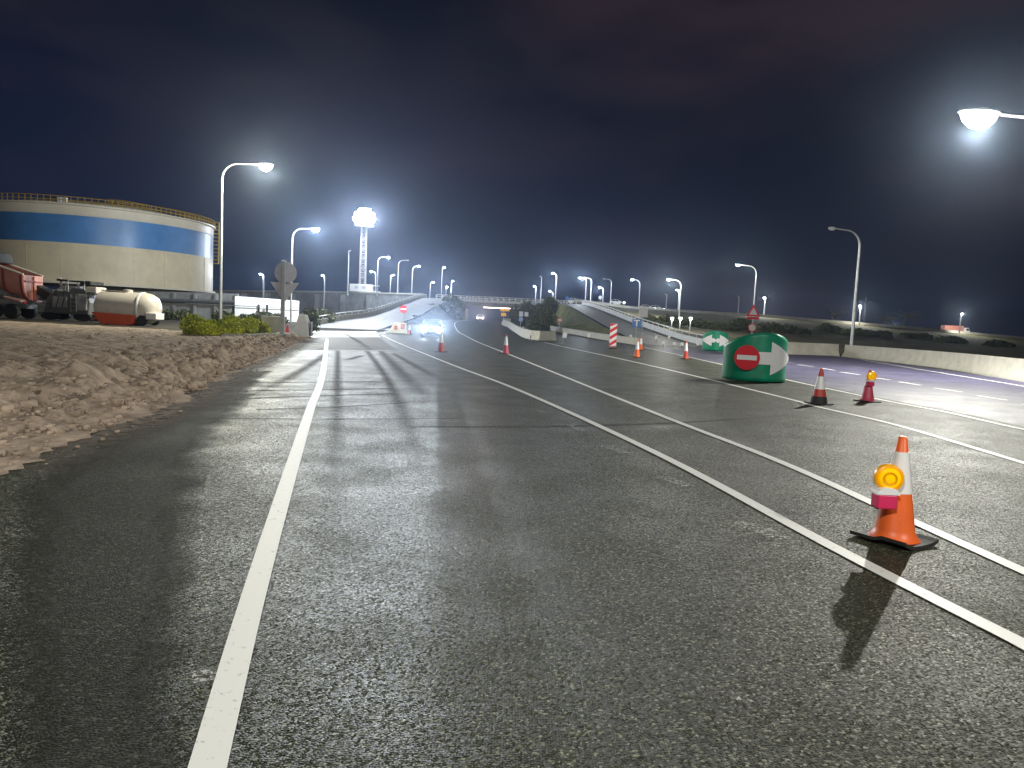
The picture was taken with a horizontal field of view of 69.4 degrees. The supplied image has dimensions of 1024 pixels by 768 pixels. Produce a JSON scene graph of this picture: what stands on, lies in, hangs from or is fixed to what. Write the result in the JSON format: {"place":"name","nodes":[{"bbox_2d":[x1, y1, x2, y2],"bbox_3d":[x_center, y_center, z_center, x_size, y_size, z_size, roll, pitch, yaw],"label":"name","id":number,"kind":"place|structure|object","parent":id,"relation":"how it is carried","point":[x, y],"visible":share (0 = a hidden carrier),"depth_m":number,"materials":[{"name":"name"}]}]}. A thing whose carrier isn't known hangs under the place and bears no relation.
{"place":"outdoors","nodes":[
{"label":"outdoors","id":0,"kind":"place"},
{"bbox_2d":[0,193,219,292],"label":"storage tank","id":1,"kind":"object","parent":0,"point":[112,246],"visible":0.92,"depth_m":115.16,"materials":[{"name":"beige metal"}]},
{"bbox_2d":[0,312,841,453],"bbox_3d":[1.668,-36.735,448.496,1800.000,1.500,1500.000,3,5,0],"label":"ground","id":2,"kind":"structure","parent":0,"point":[169,324],"depth_m":62.11,"materials":[{"name":"soil"}]},
{"bbox_2d":[0,252,42,318],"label":"tipper truck","id":3,"kind":"object","parent":2,"relation":"on","point":[22,283],"visible":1,"depth_m":60.94,"materials":[{"name":"red paint"}]},
{"bbox_2d":[34,277,105,320],"bbox_3d":[-37.687,-7.200,62.741,5.903,3.578,2.090,3,5,0],"label":"milling machine","id":4,"kind":"object","parent":2,"relation":"on","point":[64,302],"visible":0.92,"depth_m":61.86,"materials":[{"name":"grey metal"}]},
{"bbox_2d":[0,289,238,319],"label":"bund wall","id":5,"kind":"structure","parent":2,"relation":"on","point":[175,301],"depth_m":103.67,"materials":[{"name":"grey concrete"}]},
{"bbox_2d":[91,289,163,325],"bbox_3d":[-30.640,-6.094,58.813,5.771,2.860,2.620,3,5,0],"label":"tank trailer","id":6,"kind":"object","parent":2,"relation":"on","point":[124,307],"visible":1,"depth_m":57.68,"materials":[{"name":"beige paint"}]},
{"bbox_2d":[0,321,307,474],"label":"dirt lot","id":7,"kind":"structure","parent":2,"relation":"on","point":[30,362],"depth_m":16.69,"materials":[{"name":"brown soil"}]},
{"bbox_2d":[271,260,298,334],"bbox_3d":[-14.480,-5.412,46.965,1.840,4.806,0.195,3,5,0],"label":"sign post","id":8,"kind":"object","parent":7,"relation":"on","point":[285,276],"visible":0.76,"depth_m":46.92,"materials":[{"name":"metal"}]},
{"bbox_2d":[162,308,190,319],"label":"shrub","id":9,"kind":"object","parent":2,"relation":"on","point":[173,315],"visible":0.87,"depth_m":89.19,"materials":[{"name":"green plant"}]},
{"bbox_2d":[179,313,220,335],"bbox_3d":[-17.870,-3.342,42.297,2.381,1.409,2.064,3,5,0],"label":"shrub","id":10,"kind":"object","parent":2,"relation":"on","point":[194,324],"visible":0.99,"depth_m":41.76,"materials":[{"name":"green plant"}]},
{"bbox_2d":[211,310,235,320],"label":"shrub","id":11,"kind":"object","parent":2,"relation":"on","point":[215,315],"visible":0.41,"depth_m":92.99,"materials":[{"name":"green plant"}]},
{"bbox_2d":[207,315,242,334],"bbox_3d":[-17.206,-3.432,43.943,2.278,1.368,2.544,3,5,0],"label":"shrub","id":12,"kind":"object","parent":2,"relation":"on","point":[227,324],"visible":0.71,"depth_m":43.61,"materials":[{"name":"green plant"}]},
{"bbox_2d":[185,296,298,321],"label":"white wall","id":13,"kind":"structure","parent":2,"relation":"on","point":[247,305],"depth_m":99.05,"materials":[{"name":"paint"}]},
{"bbox_2d":[229,314,259,333],"bbox_3d":[-17.502,-3.757,47.344,2.510,1.421,2.172,3,5,0],"label":"shrub","id":14,"kind":"object","parent":2,"relation":"on","point":[247,328],"visible":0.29,"depth_m":47.30,"materials":[{"name":"green plant"}]},
{"bbox_2d":[218,162,273,319],"bbox_3d":[-21.878,-11.314,60.752,4.426,13.580,0.682,3,5,0],"label":"street lamp","id":15,"kind":"object","parent":2,"relation":"on","point":[265,166],"visible":0.88,"depth_m":60.52,"materials":[{"name":"metal"}]},
{"bbox_2d":[222,332,292,335],"bbox_3d":[-15.705,-3.054,46.018,2.055,0.320,7.643,4,5,21],"label":"kerb rubble","id":16,"kind":"object","parent":2,"relation":"on","point":[254,334],"visible":0.62,"depth_m":44.50,"materials":[{"name":"concrete"}]},
{"bbox_2d":[244,317,271,332],"bbox_3d":[-17.597,-3.953,50.426,2.097,1.287,2.175,-2,6,-42],"label":"shrub","id":17,"kind":"object","parent":2,"relation":"on","point":[264,328],"visible":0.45,"depth_m":50.09,"materials":[{"name":"green plant"}]},
{"bbox_2d":[256,312,288,323],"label":"shrub","id":18,"kind":"object","parent":2,"relation":"on","point":[261,314],"visible":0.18,"depth_m":89.03,"materials":[{"name":"green plant"}]},
{"bbox_2d":[261,314,285,332],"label":"concrete block","id":19,"kind":"structure","parent":2,"relation":"on","point":[273,322],"depth_m":51.99,"materials":[{"name":"grey concrete"}]},
{"bbox_2d":[289,227,319,322],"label":"street lamp","id":20,"kind":"object","parent":2,"relation":"on","point":[313,229],"visible":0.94,"depth_m":94.13,"materials":[{"name":"metal"}]},
{"bbox_2d":[298,307,321,332],"bbox_3d":[-16.190,-5.038,58.573,2.192,2.196,1.926,6,6,35],"label":"shrub","id":21,"kind":"object","parent":2,"relation":"on","point":[313,316],"visible":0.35,"depth_m":58.32,"materials":[{"name":"green plant"}]},
{"bbox_2d":[213,290,424,315],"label":"retaining wall","id":22,"kind":"structure","parent":2,"relation":"on","point":[338,301],"depth_m":209.00,"materials":[{"name":"grey concrete"}]},
{"bbox_2d":[353,208,374,283],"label":"floodlight tower","id":23,"kind":"structure","parent":22,"relation":"on","point":[364,215],"depth_m":210.58,"materials":[{"name":"white metal"}]},
{"bbox_2d":[349,284,378,291],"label":"site container","id":24,"kind":"object","parent":22,"relation":"on","point":[361,288],"visible":0.91,"depth_m":206.44,"materials":[{"name":"white metal"}]},
{"bbox_2d":[316,309,335,322],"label":"shrub","id":25,"kind":"object","parent":2,"relation":"on","point":[329,315],"visible":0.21,"depth_m":95.88,"materials":[{"name":"green plant"}]},
{"bbox_2d":[317,294,426,324],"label":"parapet","id":26,"kind":"structure","parent":2,"relation":"on","point":[359,315],"depth_m":118.72,"materials":[{"name":"concrete"}]},
{"bbox_2d":[318,298,446,329],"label":"ramp","id":27,"kind":"structure","parent":2,"relation":"on","point":[392,316],"depth_m":114.30,"materials":[{"name":"concrete"}]},
{"bbox_2d":[425,303,453,319],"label":"shrub","id":28,"kind":"object","parent":2,"relation":"on","point":[446,310],"visible":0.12,"depth_m":158.50,"materials":[{"name":"green plant"}]},
{"bbox_2d":[447,306,461,319],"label":"shrub","id":29,"kind":"object","parent":2,"relation":"on","point":[456,315],"visible":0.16,"depth_m":164.02,"materials":[{"name":"green plant"}]},
{"bbox_2d":[436,294,588,319],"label":"overpass bridge","id":30,"kind":"structure","parent":2,"relation":"on","point":[486,303],"depth_m":194.44,"materials":[{"name":"grey concrete"}]},
{"bbox_2d":[508,304,524,322],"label":"shrub","id":31,"kind":"object","parent":2,"relation":"on","point":[511,315],"visible":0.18,"depth_m":149.09,"materials":[{"name":"green plant"}]},
{"bbox_2d":[514,300,539,325],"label":"shrub","id":32,"kind":"object","parent":2,"relation":"on","point":[529,310],"visible":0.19,"depth_m":126.46,"materials":[{"name":"green plant"}]},
{"bbox_2d":[501,318,556,340],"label":"concrete barrier","id":33,"kind":"object","parent":2,"relation":"on","point":[535,335],"visible":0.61,"depth_m":72.53,"materials":[{"name":"grey concrete"}]},
{"bbox_2d":[524,315,550,330],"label":"shrub","id":34,"kind":"object","parent":2,"relation":"on","point":[534,324],"visible":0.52,"depth_m":103.20,"materials":[{"name":"green plant"}]},
{"bbox_2d":[532,305,557,327],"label":"shrub","id":35,"kind":"object","parent":2,"relation":"on","point":[547,315],"visible":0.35,"depth_m":116.56,"materials":[{"name":"green plant"}]},
{"bbox_2d":[787,342,839,355],"bbox_3d":[22.702,-2.911,60.463,9.060,1.030,2.023,2,5,-5],"label":"concrete barrier","id":36,"kind":"object","parent":2,"relation":"on","point":[795,348],"visible":0.5,"depth_m":60.77,"materials":[{"name":"grey concrete"}]},
{"bbox_2d":[827,308,846,319],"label":"palm tree","id":37,"kind":"object","parent":2,"relation":"on","point":[838,312],"visible":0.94,"depth_m":259.96,"materials":[{"name":"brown plant"}]},
{"bbox_2d":[877,314,898,324],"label":"palm tree","id":38,"kind":"object","parent":2,"relation":"on","point":[887,319],"visible":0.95,"depth_m":259.94,"materials":[{"name":"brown plant"}]},
{"bbox_2d":[891,310,918,325],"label":"palm tree","id":39,"kind":"object","parent":2,"relation":"on","point":[905,315],"visible":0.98,"depth_m":260.10,"materials":[{"name":"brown plant"}]},
{"bbox_2d":[841,345,1023,381],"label":"concrete barrier","id":40,"kind":"object","parent":2,"relation":"on","point":[1002,367],"visible":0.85,"depth_m":43.60,"materials":[{"name":"grey concrete"}]},
{"bbox_2d":[391,302,458,326],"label":"gore embankment","id":41,"kind":"structure","parent":0,"point":[437,313],"depth_m":137.72,"materials":[{"name":"white concrete"}]},
{"bbox_2d":[440,293,464,311],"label":"shrub","id":42,"kind":"object","parent":41,"relation":"on","point":[455,302],"visible":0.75,"depth_m":176.10,"materials":[{"name":"green plant"}]},
{"bbox_2d":[0,320,1023,767],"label":"road","id":43,"kind":"structure","parent":0,"point":[472,590],"depth_m":4.74,"materials":[{"name":"grey asphalt"}]},
{"bbox_2d":[23,371,269,767],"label":"seal coat","id":44,"kind":"object","parent":43,"relation":"on","point":[105,570],"visible":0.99,"depth_m":4.13,"materials":[{"name":"grey asphalt"}]},
{"bbox_2d":[66,338,315,445],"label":"soil dust","id":45,"kind":"object","parent":43,"relation":"on","point":[122,428],"visible":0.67,"depth_m":12.31,"materials":[{"name":"brown soil"}]},
{"bbox_2d":[191,670,215,682],"bbox_3d":[-1.338,1.263,3.214,0.098,0.001,0.120,0,5,-27],"label":"worn mark","id":46,"kind":"object","parent":43,"relation":"on","point":[204,671],"visible":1,"depth_m":3.20,"materials":[{"name":"grey paint"}]},
{"bbox_2d":[188,339,328,767],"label":"road marking edge line","id":47,"kind":"object","parent":43,"relation":"on","point":[216,732],"visible":1,"depth_m":3.66,"materials":[{"name":"white paint"}]},
{"bbox_2d":[216,393,392,399],"bbox_3d":[-3.866,0.234,14.109,3.696,0.001,0.198,-2,6,-41],"label":"seam","id":48,"kind":"object","parent":43,"relation":"on","point":[295,396],"visible":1,"depth_m":13.96,"materials":[{"name":"black asphalt"}]},
{"bbox_2d":[287,356,322,377],"bbox_3d":[-5.880,-0.375,20.284,0.696,0.001,16.645,2,5,-8],"label":"tyre mark","id":49,"kind":"object","parent":43,"relation":"on","point":[308,365],"visible":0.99,"depth_m":21.44,"materials":[{"name":"grey rubber"}]},
{"bbox_2d":[335,350,338,395],"bbox_3d":[-4.364,-0.151,18.440,0.335,0.001,28.685,1,5,-13],"label":"tyre mark","id":50,"kind":"object","parent":43,"relation":"on","point":[337,377],"visible":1,"depth_m":18.87,"materials":[{"name":"grey rubber"}]},
{"bbox_2d":[213,418,460,418],"bbox_3d":[-2.622,0.529,11.278,3.829,0.001,0.155,1,5,-19],"label":"seam","id":51,"kind":"object","parent":43,"relation":"on","point":[285,418],"visible":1,"depth_m":10.96,"materials":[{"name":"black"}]},
{"bbox_2d":[289,337,395,349],"bbox_3d":[-9.651,-2.468,43.172,4.784,0.001,24.055,2,5,-12],"label":"asphalt band","id":52,"kind":"object","parent":43,"relation":"on","point":[350,343],"visible":1,"depth_m":39.69,"materials":[{"name":"grey asphalt"}]},
{"bbox_2d":[311,331,379,336],"bbox_3d":[-13.976,-4.216,61.612,5.629,0.001,26.612,2,5,-11],"label":"concrete apron","id":53,"kind":"object","parent":43,"relation":"on","point":[344,333],"visible":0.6,"depth_m":59.69,"materials":[{"name":"grey concrete"}]},
{"bbox_2d":[293,315,312,336],"bbox_3d":[-13.626,-3.785,48.123,1.208,1.450,0.700,3,5,0],"label":"barrier end","id":54,"kind":"object","parent":53,"relation":"on","point":[303,326],"visible":0.84,"depth_m":47.80,"materials":[{"name":"white paint"}]},
{"bbox_2d":[366,350,394,390],"bbox_3d":[-3.516,-0.232,19.854,0.561,0.001,28.158,2,5,-12],"label":"tyre mark","id":55,"kind":"object","parent":43,"relation":"on","point":[387,379],"visible":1,"depth_m":20.90,"materials":[{"name":"grey rubber"}]},
{"bbox_2d":[379,351,405,374],"bbox_3d":[-3.622,-0.526,23.301,0.600,0.001,21.074,1,5,-13],"label":"tyre mark","id":56,"kind":"object","parent":43,"relation":"on","point":[393,364],"visible":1,"depth_m":25.03,"materials":[{"name":"grey rubber"}]},
{"bbox_2d":[388,322,407,333],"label":"water barrier","id":57,"kind":"object","parent":43,"relation":"on","point":[398,327],"visible":0.94,"depth_m":70.82,"materials":[{"name":"white plastic"}]},
{"bbox_2d":[419,319,445,337],"bbox_3d":[-6.494,-4.500,60.001,2.180,1.533,4.150,2,5,-6],"label":"car","id":58,"kind":"object","parent":43,"relation":"on","point":[430,327],"visible":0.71,"depth_m":58.52,"materials":[{"name":"silver metal"}]},
{"bbox_2d":[435,331,447,351],"bbox_3d":[-3.405,-2.058,35.631,0.456,1.028,0.456,7,7,44],"label":"traffic cone","id":59,"kind":"object","parent":43,"relation":"on","point":[441,346],"visible":0.94,"depth_m":35.55,"materials":[{"name":"plastic"}]},
{"bbox_2d":[500,334,511,353],"bbox_3d":[-0.296,-1.985,36.718,0.456,0.978,0.456,-1,6,-40],"label":"traffic cone","id":60,"kind":"object","parent":43,"relation":"on","point":[505,349],"visible":0.97,"depth_m":36.64,"materials":[{"name":"plastic"}]},
{"bbox_2d":[409,421,702,426],"bbox_3d":[2.282,0.640,12.612,8.421,0.001,0.736,0,6,-29],"label":"tyre mark","id":61,"kind":"object","parent":43,"relation":"on","point":[547,426],"visible":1,"depth_m":11.41,"materials":[{"name":"grey rubber"}]},
{"bbox_2d":[550,324,642,344],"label":"kerb wall","id":62,"kind":"structure","parent":43,"relation":"on","point":[624,339],"depth_m":88.12,"materials":[{"name":"concrete"}]},
{"bbox_2d":[608,323,616,348],"bbox_3d":[7.259,-3.430,53.027,0.550,1.810,0.500,3,5,0],"label":"striped panel","id":63,"kind":"object","parent":43,"relation":"on","point":[613,335],"visible":0.97,"depth_m":53.00,"materials":[{"name":"red plastic"}]},
{"bbox_2d":[631,340,640,356],"bbox_3d":[6.811,-1.936,40.178,0.456,0.948,0.456,1,5,-14],"label":"traffic cone","id":64,"kind":"object","parent":43,"relation":"on","point":[636,354],"visible":0.97,"depth_m":40.09,"materials":[{"name":"orange plastic"}]},
{"bbox_2d":[632,319,641,335],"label":"blue sign","id":65,"kind":"object","parent":43,"relation":"on","point":[636,323],"visible":0.94,"depth_m":75.61,"materials":[{"name":"metal"}]},
{"bbox_2d":[680,341,689,358],"bbox_3d":[9.554,-1.870,40.580,0.456,0.998,0.456,0,6,-30],"label":"traffic cone","id":66,"kind":"object","parent":43,"relation":"on","point":[685,355],"visible":0.94,"depth_m":40.50,"materials":[{"name":"orange plastic"}]},
{"bbox_2d":[382,335,1023,649],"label":"road marking lane line","id":67,"kind":"object","parent":43,"relation":"on","point":[1000,631],"visible":0.99,"depth_m":5.57,"materials":[{"name":"white paint"}]},
{"bbox_2d":[465,335,1023,573],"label":"road marking island line","id":68,"kind":"object","parent":43,"relation":"on","point":[987,554],"visible":0.92,"depth_m":7.85,"materials":[{"name":"white paint"}]},
{"bbox_2d":[722,333,788,382],"bbox_3d":[8.139,-0.894,24.416,2.040,1.610,1.730,2,5,-2],"label":"chevron marker","id":69,"kind":"object","parent":43,"relation":"on","point":[759,357],"visible":1,"depth_m":23.83,"materials":[{"name":"green plastic"}]},
{"bbox_2d":[734,521,787,539],"bbox_3d":[2.022,1.183,5.988,0.200,0.001,0.504,1,5,-22],"label":"worn mark","id":70,"kind":"object","parent":43,"relation":"on","point":[762,530],"visible":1,"depth_m":5.96,"materials":[{"name":"grey paint"}]},
{"bbox_2d":[544,342,1023,463],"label":"road marking merge line","id":71,"kind":"object","parent":43,"relation":"on","point":[989,452],"visible":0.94,"depth_m":13.97,"materials":[{"name":"white paint"}]},
{"bbox_2d":[804,368,833,405],"bbox_3d":[7.192,0.055,17.260,0.456,0.848,0.456,1,5,-17],"label":"traffic cone","id":72,"kind":"object","parent":43,"relation":"on","point":[818,397],"visible":1,"depth_m":17.17,"materials":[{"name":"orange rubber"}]},
{"bbox_2d":[645,347,1023,429],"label":"road marking diverge line","id":73,"kind":"object","parent":43,"relation":"on","point":[892,401],"visible":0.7,"depth_m":17.80,"materials":[{"name":"white paint"}]},
{"bbox_2d":[853,370,881,402],"bbox_3d":[8.949,0.051,18.552,0.456,0.798,0.456,1,5,-20],"label":"traffic cone","id":74,"kind":"object","parent":43,"relation":"on","point":[867,393],"visible":1,"depth_m":18.44,"materials":[{"name":"plastic"}]},
{"bbox_2d":[850,436,938,549],"bbox_3d":[3.014,0.830,5.817,0.541,0.843,0.456,0,6,-31],"label":"traffic cone","id":75,"kind":"object","parent":43,"relation":"on","point":[891,496],"visible":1,"depth_m":5.74,"materials":[{"name":"orange plastic"}]},
{"bbox_2d":[0,0,1023,336],"label":"sky","id":76,"kind":"structure","parent":0,"point":[502,146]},
{"bbox_2d":[554,304,620,335],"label":"island embankment","id":77,"kind":"structure","parent":0,"point":[572,318],"depth_m":122.66,"materials":[{"name":"green plant"}]},
{"bbox_2d":[533,295,559,312],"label":"shrub","id":78,"kind":"object","parent":77,"relation":"on","point":[549,300],"visible":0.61,"depth_m":184.61,"materials":[{"name":"green plant"}]},
{"bbox_2d":[559,303,701,346],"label":"slip road","id":79,"kind":"structure","parent":0,"point":[624,326],"depth_m":103.06,"materials":[{"name":"grey asphalt"}]},
{"bbox_2d":[582,300,702,344],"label":"parapet","id":80,"kind":"structure","parent":79,"relation":"on","point":[687,338],"depth_m":100.86,"materials":[{"name":"white paint"}]},
{"bbox_2d":[639,305,647,336],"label":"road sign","id":81,"kind":"object","parent":79,"relation":"on","point":[643,311],"visible":0.94,"depth_m":87.44,"materials":[{"name":"metal"}]},
{"bbox_2d":[574,301,1023,358],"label":"roadside embankment","id":82,"kind":"structure","parent":0,"point":[974,345],"depth_m":158.58,"materials":[{"name":"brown plant"}]},
{"bbox_2d":[642,314,667,326],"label":"shrub","id":83,"kind":"object","parent":82,"relation":"on","point":[652,318],"visible":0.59,"depth_m":115.38,"materials":[{"name":"green plant"}]},
{"bbox_2d":[658,314,686,326],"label":"shrub","id":84,"kind":"object","parent":82,"relation":"on","point":[675,321],"visible":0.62,"depth_m":121.58,"materials":[{"name":"green plant"}]},
{"bbox_2d":[680,317,710,327],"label":"shrub","id":85,"kind":"object","parent":82,"relation":"on","point":[694,321],"visible":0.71,"depth_m":126.71,"materials":[{"name":"green plant"}]},
{"bbox_2d":[695,320,724,329],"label":"shrub","id":86,"kind":"object","parent":82,"relation":"on","point":[715,325],"visible":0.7,"depth_m":126.81,"materials":[{"name":"green plant"}]},
{"bbox_2d":[717,321,744,330],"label":"shrub","id":87,"kind":"object","parent":82,"relation":"on","point":[734,326],"visible":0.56,"depth_m":129.04,"materials":[{"name":"green plant"}]},
{"bbox_2d":[724,318,755,330],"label":"shrub","id":88,"kind":"object","parent":82,"relation":"on","point":[746,322],"visible":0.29,"depth_m":135.13,"materials":[{"name":"green plant"}]},
{"bbox_2d":[735,264,756,333],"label":"street lamp","id":89,"kind":"object","parent":82,"relation":"on","point":[755,286],"visible":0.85,"depth_m":109.61,"materials":[{"name":"metal"}]},
{"bbox_2d":[746,305,759,333],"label":"sign post","id":90,"kind":"object","parent":82,"relation":"on","point":[752,312],"visible":0.97,"depth_m":91.43,"materials":[{"name":"metal"}]},
{"bbox_2d":[756,321,785,332],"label":"shrub","id":91,"kind":"object","parent":82,"relation":"on","point":[772,327],"visible":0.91,"depth_m":139.54,"materials":[{"name":"green plant"}]},
{"bbox_2d":[779,323,811,334],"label":"shrub","id":92,"kind":"object","parent":82,"relation":"on","point":[792,329],"visible":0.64,"depth_m":144.19,"materials":[{"name":"green plant"}]},
{"bbox_2d":[574,299,1023,338],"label":"barrier","id":93,"kind":"object","parent":82,"relation":"on","point":[811,319],"visible":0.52,"depth_m":217.23,"materials":[{"name":"concrete"}]},
{"bbox_2d":[814,322,842,332],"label":"shrub","id":94,"kind":"object","parent":82,"relation":"on","point":[827,327],"visible":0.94,"depth_m":168.43,"materials":[{"name":"green plant"}]},
{"bbox_2d":[828,227,860,344],"bbox_3d":[27.429,-7.658,61.707,3.249,10.599,0.425,2,5,-11],"label":"street lamp","id":95,"kind":"object","parent":82,"relation":"on","point":[855,296],"visible":0.91,"depth_m":61.85,"materials":[{"name":"metal"}]},
{"bbox_2d":[837,327,870,336],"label":"shrub","id":96,"kind":"object","parent":82,"relation":"on","point":[860,332],"visible":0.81,"depth_m":164.58,"materials":[{"name":"green plant"}]},
{"bbox_2d":[865,329,893,337],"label":"shrub","id":97,"kind":"object","parent":82,"relation":"on","point":[883,333],"visible":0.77,"depth_m":170.14,"materials":[{"name":"green plant"}]},
{"bbox_2d":[897,332,934,339],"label":"shrub","id":98,"kind":"object","parent":82,"relation":"on","point":[921,335],"visible":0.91,"depth_m":181.39,"materials":[{"name":"green plant"}]},
{"bbox_2d":[934,335,968,343],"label":"shrub","id":99,"kind":"object","parent":82,"relation":"on","point":[952,339],"visible":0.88,"depth_m":176.88,"materials":[{"name":"green plant"}]},
{"bbox_2d":[982,339,1017,347],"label":"shrub","id":100,"kind":"object","parent":82,"relation":"on","point":[998,343],"visible":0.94,"depth_m":174.00,"materials":[{"name":"green plant"}]},
{"bbox_2d":[652,348,1023,426],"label":"carriageway","id":101,"kind":"structure","parent":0,"point":[968,399],"depth_m":27.27,"materials":[{"name":"grey asphalt"}]},
{"bbox_2d":[702,331,728,350],"bbox_3d":[16.342,-3.459,59.363,2.069,1.610,1.576,4,5,14],"label":"chevron marker","id":102,"kind":"object","parent":101,"relation":"on","point":[714,340],"visible":0.88,"depth_m":58.72,"materials":[{"name":"green plastic"}]},
{"bbox_2d":[957,107,1023,128],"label":"street lamp","id":103,"kind":"object","parent":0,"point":[977,117],"visible":1,"depth_m":30.85,"materials":[{"name":"metal"}]},
{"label":"upper road","id":104,"kind":"structure","parent":0,"visible":0},
{"bbox_2d":[941,325,969,331],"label":"lorry","id":105,"kind":"object","parent":104,"relation":"on","point":[951,327],"visible":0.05,"depth_m":240.61,"materials":[{"name":"red paint"}]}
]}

